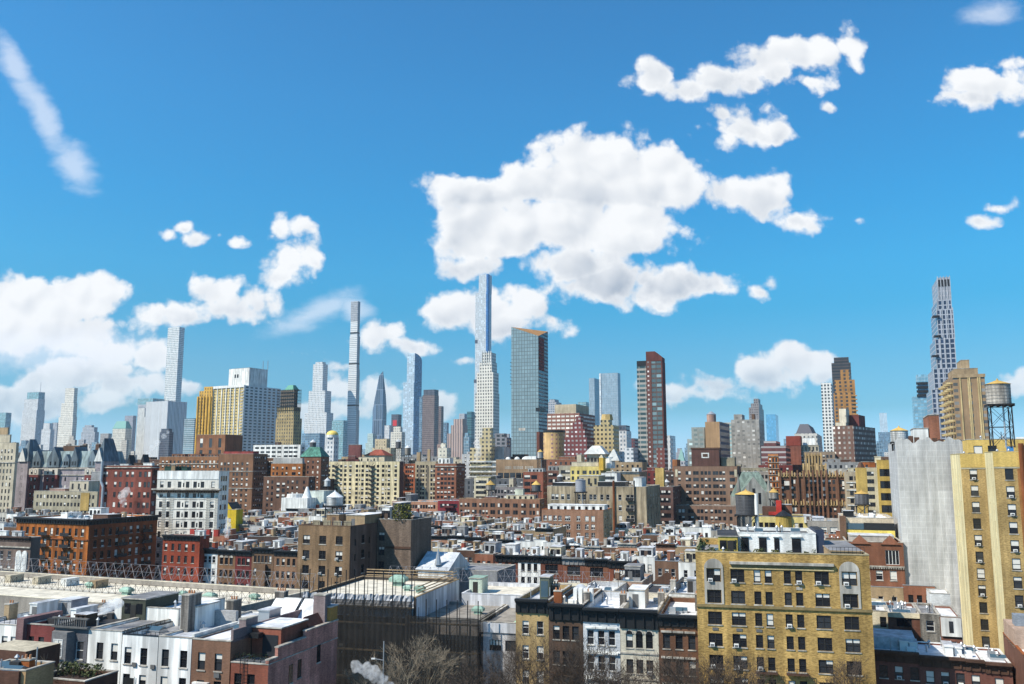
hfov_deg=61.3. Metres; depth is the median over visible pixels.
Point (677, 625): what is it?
row house
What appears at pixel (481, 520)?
row house
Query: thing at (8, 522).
row house
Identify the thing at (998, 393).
water tower
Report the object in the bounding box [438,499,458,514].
apartment building
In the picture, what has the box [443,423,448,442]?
skyscraper
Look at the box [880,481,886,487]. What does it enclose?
window
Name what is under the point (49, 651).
house
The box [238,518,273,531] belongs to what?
row house
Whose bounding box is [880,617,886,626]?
window
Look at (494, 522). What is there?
row house
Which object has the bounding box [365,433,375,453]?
skyscraper
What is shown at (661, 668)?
bare tree
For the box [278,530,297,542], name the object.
row house
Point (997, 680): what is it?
window
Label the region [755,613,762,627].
window
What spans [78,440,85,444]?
office block
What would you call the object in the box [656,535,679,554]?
row house
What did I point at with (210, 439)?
window
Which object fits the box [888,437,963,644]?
construction netting
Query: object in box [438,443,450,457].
apartment building
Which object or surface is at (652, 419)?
apartment tower
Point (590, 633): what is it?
window
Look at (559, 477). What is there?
water tower
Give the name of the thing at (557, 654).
window
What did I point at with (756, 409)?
skyscraper
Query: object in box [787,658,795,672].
window
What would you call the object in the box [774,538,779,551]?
door
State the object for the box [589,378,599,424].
skyscraper
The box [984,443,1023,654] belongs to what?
apartment building
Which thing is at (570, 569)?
window
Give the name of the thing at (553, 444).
apartment building
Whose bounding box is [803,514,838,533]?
apartment building
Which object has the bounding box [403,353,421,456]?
skyscraper
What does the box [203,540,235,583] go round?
row house
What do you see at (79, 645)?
window
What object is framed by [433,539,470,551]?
row house
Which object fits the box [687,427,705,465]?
apartment building
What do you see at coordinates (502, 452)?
institution building
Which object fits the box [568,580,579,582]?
window
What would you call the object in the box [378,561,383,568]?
window
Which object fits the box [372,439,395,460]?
hotel
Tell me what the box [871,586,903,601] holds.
row house
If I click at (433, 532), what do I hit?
row house
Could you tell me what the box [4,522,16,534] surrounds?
row house
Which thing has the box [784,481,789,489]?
window
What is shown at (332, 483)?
apartment building
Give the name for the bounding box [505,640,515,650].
window
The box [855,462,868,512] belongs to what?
chimney stack
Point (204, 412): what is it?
apartment tower
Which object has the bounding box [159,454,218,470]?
apartment building
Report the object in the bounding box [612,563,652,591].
row house
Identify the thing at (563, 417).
hotel
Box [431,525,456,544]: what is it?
row house
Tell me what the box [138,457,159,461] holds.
apartment building
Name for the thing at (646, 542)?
row house
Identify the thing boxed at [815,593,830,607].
window
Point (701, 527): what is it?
row house
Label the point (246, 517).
row house
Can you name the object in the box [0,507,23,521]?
row house
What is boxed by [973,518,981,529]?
window
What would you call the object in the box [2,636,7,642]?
window
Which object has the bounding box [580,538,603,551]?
row house
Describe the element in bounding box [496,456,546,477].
institution building
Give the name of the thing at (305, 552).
window
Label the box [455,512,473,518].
row house
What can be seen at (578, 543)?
row house
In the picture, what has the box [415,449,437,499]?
apartment building
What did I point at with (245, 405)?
apartment tower
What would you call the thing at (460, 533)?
row house
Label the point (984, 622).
window
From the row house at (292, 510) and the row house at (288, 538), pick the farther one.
the row house at (292, 510)
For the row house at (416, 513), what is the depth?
384.41 m
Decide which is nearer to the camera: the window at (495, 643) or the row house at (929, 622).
the window at (495, 643)
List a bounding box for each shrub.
[55,661,70,675]
[64,661,78,675]
[71,662,87,676]
[80,663,95,677]
[87,663,105,677]
[392,504,405,520]
[401,504,412,518]
[695,539,710,550]
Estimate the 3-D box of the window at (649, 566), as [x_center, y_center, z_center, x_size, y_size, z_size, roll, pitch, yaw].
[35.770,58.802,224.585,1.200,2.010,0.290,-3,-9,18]
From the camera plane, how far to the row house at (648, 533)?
290.26 m
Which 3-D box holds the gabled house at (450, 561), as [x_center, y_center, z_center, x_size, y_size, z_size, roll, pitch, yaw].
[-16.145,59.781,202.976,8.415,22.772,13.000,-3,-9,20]
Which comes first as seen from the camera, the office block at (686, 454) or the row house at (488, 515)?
the row house at (488, 515)
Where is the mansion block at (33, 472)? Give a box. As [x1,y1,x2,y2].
[14,438,125,510]
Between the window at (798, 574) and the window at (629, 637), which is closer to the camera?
the window at (798, 574)
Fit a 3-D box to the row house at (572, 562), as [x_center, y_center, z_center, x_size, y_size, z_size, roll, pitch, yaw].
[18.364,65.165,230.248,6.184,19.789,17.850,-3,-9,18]
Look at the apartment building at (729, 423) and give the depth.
672.98 m
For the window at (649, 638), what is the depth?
124.70 m
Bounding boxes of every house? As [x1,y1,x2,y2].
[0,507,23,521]
[0,516,22,529]
[0,596,109,642]
[0,640,60,669]
[0,647,54,683]
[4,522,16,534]
[6,508,35,520]
[15,604,114,641]
[29,509,49,515]
[46,512,58,514]
[51,590,179,667]
[53,667,118,683]
[87,617,169,683]
[120,600,249,683]
[157,590,258,683]
[161,528,219,582]
[190,588,331,683]
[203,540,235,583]
[213,529,254,545]
[217,539,258,584]
[227,502,242,531]
[230,604,338,683]
[233,532,256,540]
[234,542,272,585]
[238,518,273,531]
[243,510,261,522]
[247,528,276,544]
[249,520,283,533]
[250,511,274,521]
[251,540,297,587]
[263,526,297,544]
[264,512,290,522]
[264,520,293,533]
[273,542,297,588]
[278,512,295,522]
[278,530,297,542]
[281,487,316,510]
[286,508,297,513]
[288,520,302,525]
[290,512,306,519]
[293,512,311,523]
[298,505,319,514]
[308,508,333,522]
[309,503,334,512]
[310,490,334,507]
[334,504,353,512]
[344,509,360,512]
[348,504,367,509]
[355,508,375,512]
[374,505,390,511]
[411,507,420,516]
[416,549,469,588]
[419,513,435,523]
[431,520,457,531]
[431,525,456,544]
[431,528,441,535]
[431,541,447,550]
[433,515,449,519]
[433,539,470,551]
[434,511,449,515]
[443,515,457,522]
[444,513,459,517]
[447,526,478,542]
[453,516,471,525]
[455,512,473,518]
[457,541,484,562]
[462,520,486,531]
[464,530,491,545]
[469,514,490,518]
[472,515,494,524]
[472,524,494,533]
[474,541,501,563]
[482,531,505,542]
[483,519,500,527]
[488,522,512,533]
[494,543,530,582]
[497,532,525,546]
[501,517,519,525]
[503,524,531,536]
[511,518,533,526]
[514,533,543,548]
[514,574,571,683]
[517,547,549,582]
[521,522,539,536]
[528,517,541,526]
[533,533,564,549]
[535,522,566,537]
[540,545,574,582]
[543,534,573,549]
[547,584,601,683]
[562,536,590,549]
[562,548,594,582]
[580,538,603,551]
[582,590,628,683]
[584,548,620,583]
[587,581,626,590]
[600,537,618,552]
[608,530,627,541]
[608,551,636,580]
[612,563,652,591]
[615,522,635,533]
[617,536,643,554]
[619,584,668,683]
[625,530,642,539]
[630,523,650,533]
[632,546,662,581]
[637,539,662,550]
[641,526,659,542]
[646,524,661,531]
[649,572,683,592]
[655,550,684,579]
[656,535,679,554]
[658,590,698,683]
[659,527,682,539]
[661,521,679,531]
[668,576,696,596]
[675,537,696,554]
[678,549,695,579]
[679,521,695,535]
[680,532,703,540]
[695,520,714,536]
[711,523,727,537]
[726,525,736,529]
[824,530,839,539]
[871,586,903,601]
[871,598,887,628]
[873,628,920,683]
[884,595,920,640]
[903,584,934,602]
[913,599,940,642]
[917,637,965,683]
[933,605,962,644]
[960,642,985,683]
[976,645,1012,683]
[1003,613,1023,683]
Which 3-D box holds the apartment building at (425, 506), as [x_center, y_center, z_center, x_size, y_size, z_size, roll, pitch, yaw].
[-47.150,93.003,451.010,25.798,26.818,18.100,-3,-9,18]
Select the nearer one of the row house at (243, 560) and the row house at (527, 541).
the row house at (243, 560)
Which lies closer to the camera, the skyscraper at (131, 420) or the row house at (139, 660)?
the row house at (139, 660)
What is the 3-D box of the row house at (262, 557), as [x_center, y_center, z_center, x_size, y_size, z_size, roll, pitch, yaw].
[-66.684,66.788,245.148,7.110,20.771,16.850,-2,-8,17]
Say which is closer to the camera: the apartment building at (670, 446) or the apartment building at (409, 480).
the apartment building at (409, 480)
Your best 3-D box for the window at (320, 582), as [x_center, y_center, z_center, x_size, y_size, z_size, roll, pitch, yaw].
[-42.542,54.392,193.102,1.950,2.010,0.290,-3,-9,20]
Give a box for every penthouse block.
[114,595,225,625]
[736,522,823,552]
[962,433,1023,452]
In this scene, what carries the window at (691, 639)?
in the row house at (677, 625)
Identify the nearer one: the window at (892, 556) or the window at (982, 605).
the window at (982, 605)
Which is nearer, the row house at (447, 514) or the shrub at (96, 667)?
the shrub at (96, 667)
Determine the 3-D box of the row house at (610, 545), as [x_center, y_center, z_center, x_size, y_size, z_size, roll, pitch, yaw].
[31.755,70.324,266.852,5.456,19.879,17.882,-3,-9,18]
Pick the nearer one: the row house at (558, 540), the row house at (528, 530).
the row house at (558, 540)
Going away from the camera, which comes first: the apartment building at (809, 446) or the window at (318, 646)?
the window at (318, 646)
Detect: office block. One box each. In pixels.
[68,436,76,444]
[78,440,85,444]
[91,442,98,450]
[121,440,128,458]
[464,433,470,453]
[673,436,675,458]
[676,448,683,459]
[678,449,687,465]
[685,444,687,460]
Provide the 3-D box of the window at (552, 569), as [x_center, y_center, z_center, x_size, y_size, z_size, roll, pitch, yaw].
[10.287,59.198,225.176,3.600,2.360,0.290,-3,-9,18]
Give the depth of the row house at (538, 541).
273.14 m
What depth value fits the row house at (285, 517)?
345.67 m
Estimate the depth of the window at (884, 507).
257.18 m
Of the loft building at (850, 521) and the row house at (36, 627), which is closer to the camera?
the row house at (36, 627)
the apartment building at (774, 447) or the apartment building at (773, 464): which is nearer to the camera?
the apartment building at (773, 464)
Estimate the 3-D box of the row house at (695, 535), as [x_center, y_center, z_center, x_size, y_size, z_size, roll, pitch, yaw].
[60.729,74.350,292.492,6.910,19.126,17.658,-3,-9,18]
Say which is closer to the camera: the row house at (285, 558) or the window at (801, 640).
the window at (801, 640)
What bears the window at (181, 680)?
in the row house at (174, 656)
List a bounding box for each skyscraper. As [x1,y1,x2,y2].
[0,413,11,434]
[18,440,28,451]
[20,386,44,444]
[41,423,54,450]
[53,422,57,447]
[57,388,77,446]
[81,425,98,447]
[100,433,111,444]
[112,421,131,456]
[125,416,136,450]
[135,398,164,446]
[135,408,145,458]
[143,401,186,458]
[158,429,172,458]
[164,327,184,401]
[183,418,195,453]
[302,433,324,450]
[304,362,332,448]
[332,420,347,458]
[347,301,359,456]
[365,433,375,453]
[372,372,386,438]
[384,425,390,444]
[390,427,404,460]
[391,414,401,431]
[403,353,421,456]
[419,397,421,454]
[422,389,438,456]
[438,406,443,443]
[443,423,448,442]
[447,419,467,458]
[459,414,466,418]
[467,412,474,447]
[474,274,491,411]
[548,399,561,413]
[578,402,588,405]
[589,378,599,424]
[599,373,620,425]
[749,399,764,439]
[766,414,778,441]
[876,441,882,456]
[878,413,890,456]
[926,276,956,439]
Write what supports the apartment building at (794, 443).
on the ground
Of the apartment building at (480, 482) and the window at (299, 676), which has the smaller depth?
the window at (299, 676)
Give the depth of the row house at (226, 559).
242.06 m
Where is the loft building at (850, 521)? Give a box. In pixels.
[838,510,894,539]
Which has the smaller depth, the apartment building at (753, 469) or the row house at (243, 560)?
the row house at (243, 560)
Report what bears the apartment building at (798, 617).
on the ground
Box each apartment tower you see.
[194,387,212,453]
[211,361,280,450]
[275,385,301,444]
[475,351,498,447]
[637,351,667,469]
[821,383,834,451]
[831,357,851,392]
[833,370,857,425]
[912,374,928,427]
[938,360,988,481]
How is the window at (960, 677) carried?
in the row house at (943, 662)
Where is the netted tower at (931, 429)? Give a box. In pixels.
[908,414,943,442]
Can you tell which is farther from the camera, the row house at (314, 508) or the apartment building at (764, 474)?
the apartment building at (764, 474)
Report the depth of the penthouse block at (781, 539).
130.44 m
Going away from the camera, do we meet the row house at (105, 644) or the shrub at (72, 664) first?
the shrub at (72, 664)
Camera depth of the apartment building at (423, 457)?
788.86 m
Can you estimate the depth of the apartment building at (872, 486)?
363.68 m
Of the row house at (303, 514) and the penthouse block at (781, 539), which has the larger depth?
the row house at (303, 514)
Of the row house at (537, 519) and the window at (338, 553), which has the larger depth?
the row house at (537, 519)
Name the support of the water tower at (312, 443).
on the apartment building at (316, 459)
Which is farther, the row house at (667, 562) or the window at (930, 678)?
the row house at (667, 562)
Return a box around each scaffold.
[300,568,414,683]
[404,598,495,683]
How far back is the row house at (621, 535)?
297.52 m
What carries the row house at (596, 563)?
on the ground
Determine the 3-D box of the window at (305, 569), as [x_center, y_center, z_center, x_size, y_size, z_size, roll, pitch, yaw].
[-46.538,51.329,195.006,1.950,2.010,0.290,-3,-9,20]
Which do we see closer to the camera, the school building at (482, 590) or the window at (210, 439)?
the school building at (482, 590)
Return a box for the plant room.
[926,588,950,605]
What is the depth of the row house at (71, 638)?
115.88 m
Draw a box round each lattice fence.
[0,557,315,589]
[0,576,272,603]
[389,566,609,585]
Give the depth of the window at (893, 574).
184.11 m
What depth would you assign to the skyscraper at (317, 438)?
1485.11 m
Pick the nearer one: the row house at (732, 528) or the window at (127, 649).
the window at (127, 649)
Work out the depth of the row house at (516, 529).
312.10 m
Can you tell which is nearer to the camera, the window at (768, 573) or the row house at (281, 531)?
the window at (768, 573)
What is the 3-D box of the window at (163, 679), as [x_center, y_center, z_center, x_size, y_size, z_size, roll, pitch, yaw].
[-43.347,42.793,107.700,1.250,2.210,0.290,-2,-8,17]
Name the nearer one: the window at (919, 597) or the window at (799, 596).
the window at (799, 596)
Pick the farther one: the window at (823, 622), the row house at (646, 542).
the row house at (646, 542)
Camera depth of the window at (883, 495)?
257.65 m
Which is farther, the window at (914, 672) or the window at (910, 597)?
the window at (910, 597)
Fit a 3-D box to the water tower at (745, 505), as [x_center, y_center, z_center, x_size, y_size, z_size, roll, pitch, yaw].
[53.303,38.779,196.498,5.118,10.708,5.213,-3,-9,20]
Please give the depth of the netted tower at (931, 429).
197.17 m
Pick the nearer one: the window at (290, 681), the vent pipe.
the window at (290, 681)
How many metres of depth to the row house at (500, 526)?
314.37 m
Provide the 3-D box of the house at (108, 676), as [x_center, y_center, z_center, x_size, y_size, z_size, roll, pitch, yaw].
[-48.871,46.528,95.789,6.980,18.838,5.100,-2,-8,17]
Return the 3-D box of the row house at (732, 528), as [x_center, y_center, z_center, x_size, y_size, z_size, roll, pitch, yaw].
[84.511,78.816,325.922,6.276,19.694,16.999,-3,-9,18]
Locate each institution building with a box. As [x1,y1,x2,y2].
[467,447,509,476]
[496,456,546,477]
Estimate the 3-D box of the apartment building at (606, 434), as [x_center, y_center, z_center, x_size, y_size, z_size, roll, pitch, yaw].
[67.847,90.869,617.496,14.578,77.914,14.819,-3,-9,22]
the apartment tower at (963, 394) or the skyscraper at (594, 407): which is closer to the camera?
the apartment tower at (963, 394)
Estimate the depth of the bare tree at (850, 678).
112.59 m
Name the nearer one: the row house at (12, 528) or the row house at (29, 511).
the row house at (12, 528)
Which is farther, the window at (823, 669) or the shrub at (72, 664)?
the window at (823, 669)
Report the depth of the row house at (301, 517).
342.99 m
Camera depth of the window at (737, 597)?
121.04 m
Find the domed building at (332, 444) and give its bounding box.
[325,430,338,460]
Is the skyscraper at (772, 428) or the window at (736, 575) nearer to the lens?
the window at (736, 575)
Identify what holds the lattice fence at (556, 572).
on the school building at (482, 590)
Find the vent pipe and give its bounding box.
[754,494,758,526]
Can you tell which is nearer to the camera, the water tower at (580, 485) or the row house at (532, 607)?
the row house at (532, 607)
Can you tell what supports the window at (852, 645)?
in the apartment building at (798, 617)
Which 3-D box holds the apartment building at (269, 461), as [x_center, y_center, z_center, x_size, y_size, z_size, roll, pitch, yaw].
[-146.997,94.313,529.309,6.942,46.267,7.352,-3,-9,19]
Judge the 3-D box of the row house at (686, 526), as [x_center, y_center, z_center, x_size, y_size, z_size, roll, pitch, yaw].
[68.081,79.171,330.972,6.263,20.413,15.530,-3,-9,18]
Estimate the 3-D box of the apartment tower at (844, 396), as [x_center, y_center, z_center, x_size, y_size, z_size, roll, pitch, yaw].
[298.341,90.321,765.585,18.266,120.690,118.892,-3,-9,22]
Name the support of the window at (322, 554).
in the apartment building at (341, 543)
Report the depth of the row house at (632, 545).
258.32 m
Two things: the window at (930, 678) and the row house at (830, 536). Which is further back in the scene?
the row house at (830, 536)
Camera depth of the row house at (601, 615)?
126.51 m
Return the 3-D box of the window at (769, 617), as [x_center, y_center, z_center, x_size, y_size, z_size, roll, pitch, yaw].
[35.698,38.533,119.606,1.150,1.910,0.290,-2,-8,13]
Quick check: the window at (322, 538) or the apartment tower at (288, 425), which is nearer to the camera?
the window at (322, 538)
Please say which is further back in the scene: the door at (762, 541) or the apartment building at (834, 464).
the apartment building at (834, 464)
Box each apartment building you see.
[0,427,18,511]
[33,471,99,514]
[98,454,159,514]
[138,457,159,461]
[151,464,228,580]
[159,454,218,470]
[196,434,242,453]
[218,451,267,513]
[253,442,304,457]
[262,476,315,514]
[267,458,273,475]
[271,458,305,475]
[296,512,381,590]
[300,447,329,489]
[328,479,333,489]
[329,445,403,507]
[376,502,431,576]
[392,494,437,514]
[402,455,437,475]
[403,460,416,496]
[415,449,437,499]
[435,458,465,499]
[437,457,461,462]
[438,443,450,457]
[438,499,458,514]
[459,489,543,521]
[462,452,469,477]
[464,475,522,497]
[470,428,494,477]
[474,476,495,497]
[489,478,522,497]
[495,433,510,457]
[511,454,528,458]
[523,468,546,508]
[542,503,611,541]
[543,430,564,458]
[546,456,586,469]
[546,466,558,485]
[547,475,660,533]
[559,465,571,481]
[564,416,593,458]
[570,446,621,481]
[594,414,618,456]
[601,473,620,480]
[606,467,646,484]
[610,461,646,470]
[619,425,631,461]
[624,448,638,461]
[631,438,637,447]
[642,467,668,484]
[655,468,680,524]
[665,468,673,484]
[667,436,672,469]
[672,459,680,471]
[674,448,740,504]
[676,504,736,527]
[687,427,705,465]
[695,530,875,683]
[705,411,729,456]
[726,422,731,456]
[731,414,764,466]
[736,464,768,470]
[741,471,768,483]
[752,500,807,527]
[758,462,792,473]
[761,441,790,464]
[768,454,779,499]
[778,453,847,517]
[786,436,801,473]
[795,424,822,451]
[801,438,834,470]
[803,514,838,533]
[822,459,858,468]
[827,469,847,473]
[833,425,876,465]
[836,409,849,425]
[840,459,850,461]
[842,532,905,586]
[844,468,857,512]
[849,415,864,426]
[862,462,878,513]
[874,456,891,516]
[950,450,998,647]
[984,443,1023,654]
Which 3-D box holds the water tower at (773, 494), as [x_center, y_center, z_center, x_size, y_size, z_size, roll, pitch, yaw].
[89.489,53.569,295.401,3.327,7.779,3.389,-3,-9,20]
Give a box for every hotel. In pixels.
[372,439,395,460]
[547,404,594,437]
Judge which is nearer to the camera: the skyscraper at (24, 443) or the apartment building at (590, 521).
the apartment building at (590, 521)
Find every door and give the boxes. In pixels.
[123,677,133,683]
[741,537,748,551]
[759,538,766,551]
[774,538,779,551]
[792,538,800,552]
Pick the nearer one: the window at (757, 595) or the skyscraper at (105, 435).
the window at (757, 595)
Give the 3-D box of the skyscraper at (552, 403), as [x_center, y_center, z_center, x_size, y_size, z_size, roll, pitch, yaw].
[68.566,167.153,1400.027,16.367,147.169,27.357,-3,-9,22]
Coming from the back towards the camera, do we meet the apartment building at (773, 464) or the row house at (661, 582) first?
the apartment building at (773, 464)
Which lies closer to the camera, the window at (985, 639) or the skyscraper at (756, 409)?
the window at (985, 639)
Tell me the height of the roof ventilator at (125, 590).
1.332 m
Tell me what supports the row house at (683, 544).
on the ground
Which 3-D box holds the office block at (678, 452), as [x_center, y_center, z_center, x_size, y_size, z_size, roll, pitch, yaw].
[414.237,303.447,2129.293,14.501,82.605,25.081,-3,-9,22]
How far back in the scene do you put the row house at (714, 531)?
326.07 m
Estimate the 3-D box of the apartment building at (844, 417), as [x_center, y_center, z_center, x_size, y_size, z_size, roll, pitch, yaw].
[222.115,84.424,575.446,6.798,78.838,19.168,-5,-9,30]
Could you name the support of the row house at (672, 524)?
on the ground
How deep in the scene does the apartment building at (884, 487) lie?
257.98 m
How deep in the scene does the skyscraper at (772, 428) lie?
1690.75 m
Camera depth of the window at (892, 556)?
184.70 m
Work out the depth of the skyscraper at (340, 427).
1883.73 m
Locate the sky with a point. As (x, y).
(751, 196)
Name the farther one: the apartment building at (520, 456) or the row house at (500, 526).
the apartment building at (520, 456)
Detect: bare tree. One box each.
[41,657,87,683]
[344,632,465,683]
[444,661,497,683]
[445,643,562,683]
[486,621,565,683]
[529,632,653,683]
[538,629,620,683]
[593,644,708,683]
[649,647,748,683]
[685,648,785,683]
[807,656,869,683]
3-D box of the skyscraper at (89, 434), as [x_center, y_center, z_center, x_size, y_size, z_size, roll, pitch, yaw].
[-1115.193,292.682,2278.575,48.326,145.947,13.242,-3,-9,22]
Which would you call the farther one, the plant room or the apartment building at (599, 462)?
the apartment building at (599, 462)
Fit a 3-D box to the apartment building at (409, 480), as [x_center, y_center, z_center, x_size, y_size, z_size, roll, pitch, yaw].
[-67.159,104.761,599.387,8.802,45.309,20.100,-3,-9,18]
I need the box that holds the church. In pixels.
[730,472,774,526]
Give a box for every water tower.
[310,440,315,446]
[323,477,331,489]
[323,490,346,519]
[394,439,401,458]
[404,445,410,462]
[484,480,496,496]
[530,480,541,497]
[537,449,543,467]
[556,474,563,481]
[574,478,586,503]
[734,489,756,526]
[769,487,778,505]
[854,490,869,512]
[890,426,907,450]
[984,378,1015,447]
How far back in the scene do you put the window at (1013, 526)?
152.22 m
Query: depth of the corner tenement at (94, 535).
261.01 m
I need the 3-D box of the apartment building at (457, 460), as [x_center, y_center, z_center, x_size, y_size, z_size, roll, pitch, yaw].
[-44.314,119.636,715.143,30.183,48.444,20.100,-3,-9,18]
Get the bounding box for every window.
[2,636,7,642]
[74,641,83,661]
[95,642,103,660]
[109,643,117,661]
[123,647,131,665]
[138,648,147,666]
[139,675,145,683]
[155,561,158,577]
[160,649,168,667]
[161,676,167,683]
[178,651,186,669]
[179,678,185,683]
[196,652,204,671]
[209,438,211,447]
[213,654,221,672]
[231,498,261,511]
[234,673,241,683]
[247,674,254,683]
[288,664,292,683]
[297,659,301,679]
[301,565,308,573]
[301,580,308,589]
[302,535,309,543]
[302,550,308,558]
[316,644,320,663]
[318,551,325,559]
[319,536,325,544]
[319,566,324,574]
[319,581,324,587]
[334,566,341,575]
[335,551,341,560]
[336,536,342,545]
[339,492,396,507]
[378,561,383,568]
[379,532,384,540]
[379,547,383,554]
[490,640,500,650]
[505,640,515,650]
[521,563,524,571]
[522,621,528,634]
[523,645,528,659]
[537,621,543,635]
[537,646,542,658]
[545,565,557,573]
[553,625,559,640]
[553,650,559,665]
[562,626,568,640]
[567,566,580,575]
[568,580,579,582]
[571,626,578,640]
[587,630,594,645]
[588,655,594,670]
[590,567,602,576]
[597,630,604,646]
[598,655,604,671]
[609,631,615,646]
[609,656,615,672]
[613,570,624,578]
[625,634,633,648]
[626,659,633,674]
[635,634,643,649]
[636,660,642,674]
[645,635,653,649]
[646,660,653,675]
[648,564,651,572]
[658,568,661,575]
[662,634,670,649]
[671,569,675,576]
[676,635,683,650]
[687,504,725,504]
[688,635,695,650]
[689,661,696,676]
[707,569,720,581]
[707,590,721,603]
[708,611,722,625]
[708,633,723,647]
[709,655,723,668]
[730,569,744,583]
[731,591,745,604]
[731,612,746,626]
[732,634,747,648]
[733,656,748,670]
[753,570,761,583]
[754,591,762,605]
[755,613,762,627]
[756,635,763,649]
[756,657,764,671]
[764,570,772,584]
[765,592,773,605]
[766,613,774,627]
[767,635,775,649]
[768,657,776,671]
[783,571,791,584]
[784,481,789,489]
[784,592,792,606]
[785,614,793,628]
[786,636,794,650]
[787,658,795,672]
[795,571,803,584]
[796,593,804,606]
[797,615,805,628]
[798,637,806,651]
[799,659,806,673]
[814,571,829,585]
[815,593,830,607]
[816,615,831,629]
[817,637,833,652]
[818,660,834,674]
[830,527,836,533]
[842,572,856,585]
[843,594,858,608]
[844,616,860,631]
[845,639,861,653]
[846,661,861,676]
[876,570,883,580]
[879,469,885,475]
[879,665,888,678]
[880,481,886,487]
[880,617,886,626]
[881,493,886,500]
[882,505,887,512]
[885,550,899,564]
[887,493,890,500]
[887,505,891,512]
[890,571,897,581]
[895,666,903,680]
[896,619,903,626]
[904,619,911,626]
[908,595,913,602]
[910,667,919,681]
[917,595,921,602]
[926,621,935,632]
[926,671,934,683]
[941,672,949,683]
[949,621,953,632]
[956,673,964,683]
[969,469,977,479]
[970,485,979,496]
[971,675,980,683]
[972,502,980,512]
[973,446,982,452]
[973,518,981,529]
[974,535,983,546]
[975,551,984,562]
[977,568,985,579]
[978,585,986,596]
[979,602,988,613]
[980,619,989,630]
[982,636,989,647]
[988,446,996,451]
[995,678,1003,683]
[1005,468,1014,480]
[1006,486,1015,498]
[1007,504,1017,516]
[1009,522,1018,534]
[1010,540,1020,552]
[1012,558,1021,570]
[1013,577,1023,589]
[1015,595,1023,607]
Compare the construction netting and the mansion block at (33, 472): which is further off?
the mansion block at (33, 472)
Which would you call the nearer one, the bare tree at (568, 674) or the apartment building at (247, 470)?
the bare tree at (568, 674)
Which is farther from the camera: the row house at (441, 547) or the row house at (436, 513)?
the row house at (436, 513)
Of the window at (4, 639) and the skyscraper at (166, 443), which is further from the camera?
the skyscraper at (166, 443)
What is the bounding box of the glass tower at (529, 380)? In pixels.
[510,327,547,456]
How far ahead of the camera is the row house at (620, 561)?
220.34 m
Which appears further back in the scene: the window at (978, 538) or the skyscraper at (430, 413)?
the skyscraper at (430, 413)
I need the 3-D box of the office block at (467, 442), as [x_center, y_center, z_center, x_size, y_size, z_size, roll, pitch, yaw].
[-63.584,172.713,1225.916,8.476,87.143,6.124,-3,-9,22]
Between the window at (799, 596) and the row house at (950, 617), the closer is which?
the window at (799, 596)
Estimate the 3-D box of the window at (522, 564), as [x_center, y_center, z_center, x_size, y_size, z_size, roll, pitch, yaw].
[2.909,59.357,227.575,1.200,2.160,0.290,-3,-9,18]
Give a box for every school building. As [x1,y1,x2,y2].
[0,571,310,615]
[303,569,458,615]
[427,601,504,618]
[462,575,590,607]
[483,605,515,683]
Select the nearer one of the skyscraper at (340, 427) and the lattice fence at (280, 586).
the lattice fence at (280, 586)
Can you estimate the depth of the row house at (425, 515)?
336.63 m
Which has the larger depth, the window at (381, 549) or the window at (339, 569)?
the window at (381, 549)
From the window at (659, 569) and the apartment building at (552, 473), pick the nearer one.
the window at (659, 569)
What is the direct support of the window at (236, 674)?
in the row house at (300, 650)
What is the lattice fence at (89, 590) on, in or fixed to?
on the school building at (22, 596)
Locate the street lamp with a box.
[371,641,383,683]
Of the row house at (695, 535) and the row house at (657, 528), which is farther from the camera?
the row house at (657, 528)
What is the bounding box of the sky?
[0,0,1023,457]
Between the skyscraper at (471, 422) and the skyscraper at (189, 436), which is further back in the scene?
the skyscraper at (189, 436)
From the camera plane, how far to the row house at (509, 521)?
349.27 m
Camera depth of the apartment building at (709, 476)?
416.04 m
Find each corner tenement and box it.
[0,530,40,572]
[14,507,159,579]
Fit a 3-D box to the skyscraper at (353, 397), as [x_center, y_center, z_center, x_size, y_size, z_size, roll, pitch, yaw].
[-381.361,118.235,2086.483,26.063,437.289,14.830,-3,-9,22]
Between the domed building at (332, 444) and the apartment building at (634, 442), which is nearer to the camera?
the domed building at (332, 444)
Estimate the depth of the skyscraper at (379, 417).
2292.39 m
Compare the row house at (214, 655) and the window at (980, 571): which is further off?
the window at (980, 571)
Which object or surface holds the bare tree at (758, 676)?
on the ground
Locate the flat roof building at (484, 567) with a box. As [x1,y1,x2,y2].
[459,563,515,601]
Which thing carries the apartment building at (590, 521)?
on the ground
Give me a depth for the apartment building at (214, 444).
568.02 m
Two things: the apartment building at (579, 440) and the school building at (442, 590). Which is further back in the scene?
the apartment building at (579, 440)
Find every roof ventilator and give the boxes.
[84,582,92,587]
[119,587,134,594]
[202,592,217,596]
[249,593,260,599]
[389,575,408,585]
[403,585,410,590]
[413,585,425,592]
[471,606,484,613]
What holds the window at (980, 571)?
in the apartment building at (975, 565)
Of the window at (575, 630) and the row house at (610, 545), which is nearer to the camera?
the window at (575, 630)
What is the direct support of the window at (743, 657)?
in the apartment building at (798, 617)
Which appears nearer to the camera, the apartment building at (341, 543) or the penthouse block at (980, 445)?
the penthouse block at (980, 445)
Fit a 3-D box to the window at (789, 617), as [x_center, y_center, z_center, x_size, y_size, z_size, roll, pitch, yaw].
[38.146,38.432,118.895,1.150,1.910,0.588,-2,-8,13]
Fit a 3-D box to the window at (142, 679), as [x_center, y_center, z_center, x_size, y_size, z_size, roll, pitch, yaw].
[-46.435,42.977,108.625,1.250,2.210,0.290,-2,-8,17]

